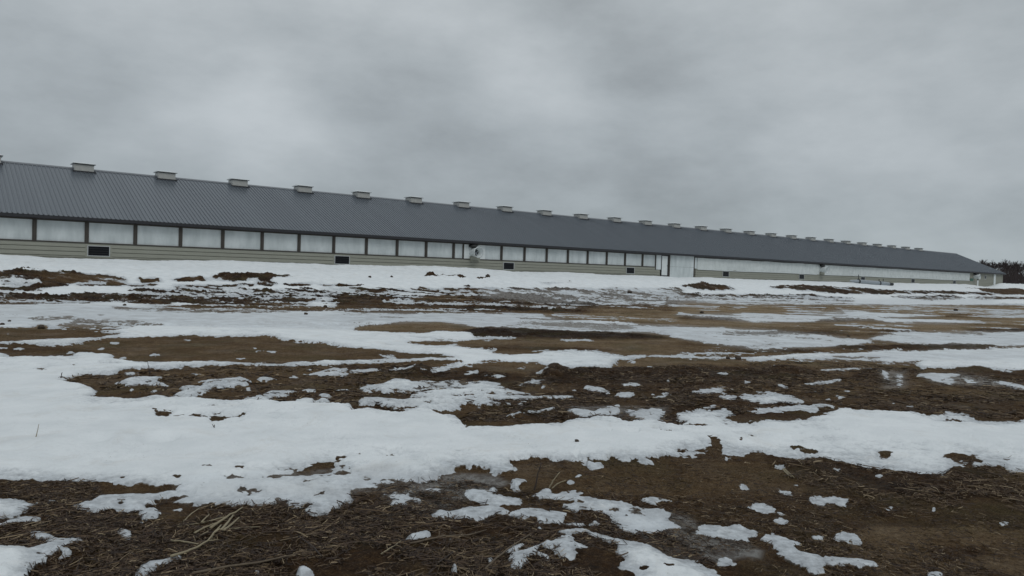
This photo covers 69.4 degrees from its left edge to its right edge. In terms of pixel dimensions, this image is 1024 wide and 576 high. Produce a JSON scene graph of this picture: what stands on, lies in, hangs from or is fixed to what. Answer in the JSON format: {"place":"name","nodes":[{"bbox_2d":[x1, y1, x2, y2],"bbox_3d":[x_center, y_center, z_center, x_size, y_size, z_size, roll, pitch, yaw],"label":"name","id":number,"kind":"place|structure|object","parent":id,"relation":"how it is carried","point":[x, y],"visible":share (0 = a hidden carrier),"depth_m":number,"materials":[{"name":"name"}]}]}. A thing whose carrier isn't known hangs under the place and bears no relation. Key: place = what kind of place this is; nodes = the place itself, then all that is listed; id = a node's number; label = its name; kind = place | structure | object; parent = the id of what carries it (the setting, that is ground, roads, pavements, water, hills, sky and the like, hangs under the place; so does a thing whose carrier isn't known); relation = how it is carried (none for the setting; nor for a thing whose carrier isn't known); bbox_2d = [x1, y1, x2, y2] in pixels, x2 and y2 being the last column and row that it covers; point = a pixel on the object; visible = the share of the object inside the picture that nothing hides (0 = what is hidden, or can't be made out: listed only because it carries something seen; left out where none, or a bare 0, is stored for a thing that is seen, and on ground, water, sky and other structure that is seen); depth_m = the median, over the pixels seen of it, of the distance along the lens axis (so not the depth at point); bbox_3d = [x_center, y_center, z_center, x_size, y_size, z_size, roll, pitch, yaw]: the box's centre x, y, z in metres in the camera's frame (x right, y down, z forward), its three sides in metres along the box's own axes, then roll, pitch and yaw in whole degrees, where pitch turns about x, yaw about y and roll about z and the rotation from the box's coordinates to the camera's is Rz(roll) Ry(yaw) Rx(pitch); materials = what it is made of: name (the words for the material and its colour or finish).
{"place":"outdoors","nodes":[
{"label":"outdoors","id":0,"kind":"place"},
{"bbox_2d":[0,477,108,505],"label":"old grass","id":1,"kind":"structure","parent":0,"point":[54,492],"depth_m":5.05,"materials":[{"name":"plant"}]},
{"bbox_2d":[64,361,505,410],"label":"matted grass","id":2,"kind":"structure","parent":0,"point":[344,393],"depth_m":9.96,"materials":[{"name":"plant"}]},
{"bbox_2d":[0,254,1023,575],"bbox_3d":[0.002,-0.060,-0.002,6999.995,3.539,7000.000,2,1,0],"label":"ground","id":3,"kind":"structure","parent":0,"point":[134,448],"depth_m":8.48,"materials":[{"name":"white snow"}]},
{"bbox_2d":[193,522,216,533],"bbox_3d":[-1.818,1.427,4.401,0.014,0.023,0.184,2,1,24],"label":"broken reed","id":4,"kind":"object","parent":3,"relation":"on","point":[202,528],"visible":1,"depth_m":4.38,"materials":[{"name":"beige plant"}]},
{"bbox_2d":[209,507,242,528],"bbox_3d":[-1.764,1.421,4.577,0.020,0.026,0.356,2,1,10],"label":"broken reed","id":5,"kind":"object","parent":3,"relation":"on","point":[219,521],"visible":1,"depth_m":4.54,"materials":[{"name":"beige plant"}]},
{"bbox_2d":[220,514,233,530],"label":"broken reed","id":6,"kind":"object","parent":3,"relation":"on","point":[225,524],"visible":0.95,"depth_m":4.46,"materials":[{"name":"beige plant"}]},
{"bbox_2d":[222,517,239,531],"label":"broken reed","id":7,"kind":"object","parent":3,"relation":"on","point":[228,526],"visible":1,"depth_m":4.44,"materials":[{"name":"beige plant"}]},
{"bbox_2d":[298,536,322,556],"bbox_3d":[-1.134,1.456,4.169,0.018,0.016,0.371,1,2,-36],"label":"dry stalk","id":8,"kind":"object","parent":3,"relation":"on","point":[311,545],"visible":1,"depth_m":4.17,"materials":[{"name":"brown plant"}]},
{"bbox_2d":[0,476,718,575],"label":"straw litter","id":9,"kind":"object","parent":3,"relation":"on","point":[133,549],"visible":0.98,"depth_m":4.31,"materials":[{"name":"brown plant"}]},
{"bbox_2d":[171,539,198,543],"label":"broken reed","id":10,"kind":"object","parent":9,"relation":"on","point":[184,541],"visible":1,"depth_m":4.16,"materials":[{"name":"beige plant"}]},
{"bbox_2d":[170,528,220,557],"bbox_3d":[-1.714,1.419,4.097,0.096,0.046,0.384,2,1,18],"label":"branch","id":11,"kind":"object","parent":9,"relation":"on","point":[188,550],"visible":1,"depth_m":4.07,"materials":[{"name":"beige wood"}]},
{"bbox_2d":[192,553,297,572],"bbox_3d":[-1.399,1.449,3.892,0.526,0.036,0.040,1,1,-26],"label":"branch","id":12,"kind":"object","parent":9,"relation":"on","point":[228,566],"visible":1,"depth_m":3.88,"materials":[{"name":"brown plant"}]},
{"bbox_2d":[484,534,530,569],"bbox_3d":[-0.016,1.484,4.188,0.016,0.039,0.556,2,1,27],"label":"dry stalk","id":13,"kind":"object","parent":9,"relation":"on","point":[495,559],"visible":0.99,"depth_m":4.11,"materials":[{"name":"brown plant"}]},
{"bbox_2d":[428,552,452,573],"bbox_3d":[-0.389,1.490,4.012,0.022,0.023,0.292,2,1,21],"label":"dry stalk","id":14,"kind":"object","parent":3,"relation":"on","point":[429,572],"visible":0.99,"depth_m":4.02,"materials":[{"name":"brown plant"}]},
{"bbox_2d":[409,529,486,543],"bbox_3d":[-0.374,1.477,4.392,0.488,0.027,0.031,1,1,-24],"label":"dry stalk","id":15,"kind":"object","parent":3,"relation":"on","point":[414,542],"visible":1,"depth_m":4.38,"materials":[{"name":"brown plant"}]},
{"bbox_2d":[0,154,1005,286],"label":"barn","id":16,"kind":"structure","parent":3,"relation":"on","point":[80,210],"depth_m":54.03,"materials":[{"name":"grey metal"}]},
{"bbox_2d":[85,244,111,257],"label":"window","id":17,"kind":"structure","parent":16,"relation":"in","point":[91,250],"depth_m":41.08,"materials":[{"name":"black glass"}]},
{"bbox_2d":[333,254,350,264],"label":"window","id":18,"kind":"structure","parent":16,"relation":"in","point":[338,259],"depth_m":50.22,"materials":[{"name":"black glass"}]},
{"bbox_2d":[502,261,514,270],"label":"window","id":19,"kind":"structure","parent":16,"relation":"in","point":[506,265],"depth_m":59.26,"materials":[{"name":"black glass"}]},
{"bbox_2d":[625,266,634,274],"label":"window","id":20,"kind":"structure","parent":16,"relation":"in","point":[629,270],"depth_m":68.21,"materials":[{"name":"black glass"}]},
{"bbox_2d":[660,255,668,275],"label":"door","id":21,"kind":"structure","parent":16,"relation":"in","point":[664,258],"depth_m":71.22,"materials":[{"name":"white plastic"}]},
{"bbox_2d":[670,255,693,276],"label":"sliding door","id":22,"kind":"structure","parent":16,"relation":"in","point":[680,266],"depth_m":72.90,"materials":[{"name":"white metal"}]},
{"bbox_2d":[722,271,729,277],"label":"window","id":23,"kind":"structure","parent":16,"relation":"in","point":[725,274],"depth_m":77.43,"materials":[{"name":"grey glass"}]},
{"bbox_2d":[798,274,804,279],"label":"window","id":24,"kind":"structure","parent":16,"relation":"in","point":[801,276],"depth_m":86.73,"materials":[{"name":"grey glass"}]},
{"bbox_2d":[534,463,540,489],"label":"dry stalk","id":25,"kind":"object","parent":3,"relation":"on","point":[537,477],"visible":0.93,"depth_m":5.42,"materials":[{"name":"brown plant"}]},
{"bbox_2d":[459,361,1023,424],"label":"trampled straw","id":26,"kind":"object","parent":3,"relation":"on","point":[481,413],"visible":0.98,"depth_m":10.28,"materials":[{"name":"brown plant"}]},
{"bbox_2d":[526,447,1023,575],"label":"dead grass","id":27,"kind":"structure","parent":3,"relation":"on","point":[969,569],"depth_m":4.82,"materials":[{"name":"plant"}]},
{"bbox_2d":[849,275,893,285],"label":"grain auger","id":28,"kind":"object","parent":3,"relation":"on","point":[858,280],"visible":0.95,"depth_m":92.37,"materials":[{"name":"metal"}]},
{"bbox_2d":[979,259,1023,283],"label":"bare woodland","id":29,"kind":"object","parent":3,"relation":"on","point":[1005,265],"visible":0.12,"depth_m":297.56,"materials":[{"name":"brown plant"}]},
{"bbox_2d":[992,266,1023,283],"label":"undergrowth","id":30,"kind":"object","parent":3,"relation":"on","point":[1007,278],"visible":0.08,"depth_m":274.12,"materials":[{"name":"brown plant"}]},
{"bbox_2d":[0,0,1023,272],"label":"sky","id":31,"kind":"structure","parent":0,"point":[900,123],"materials":[{"name":"grey"}]},
{"bbox_2d":[755,452,1023,511],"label":"pale grass","id":32,"kind":"structure","parent":0,"point":[945,499],"depth_m":5.87,"materials":[{"name":"plant"}]}
]}

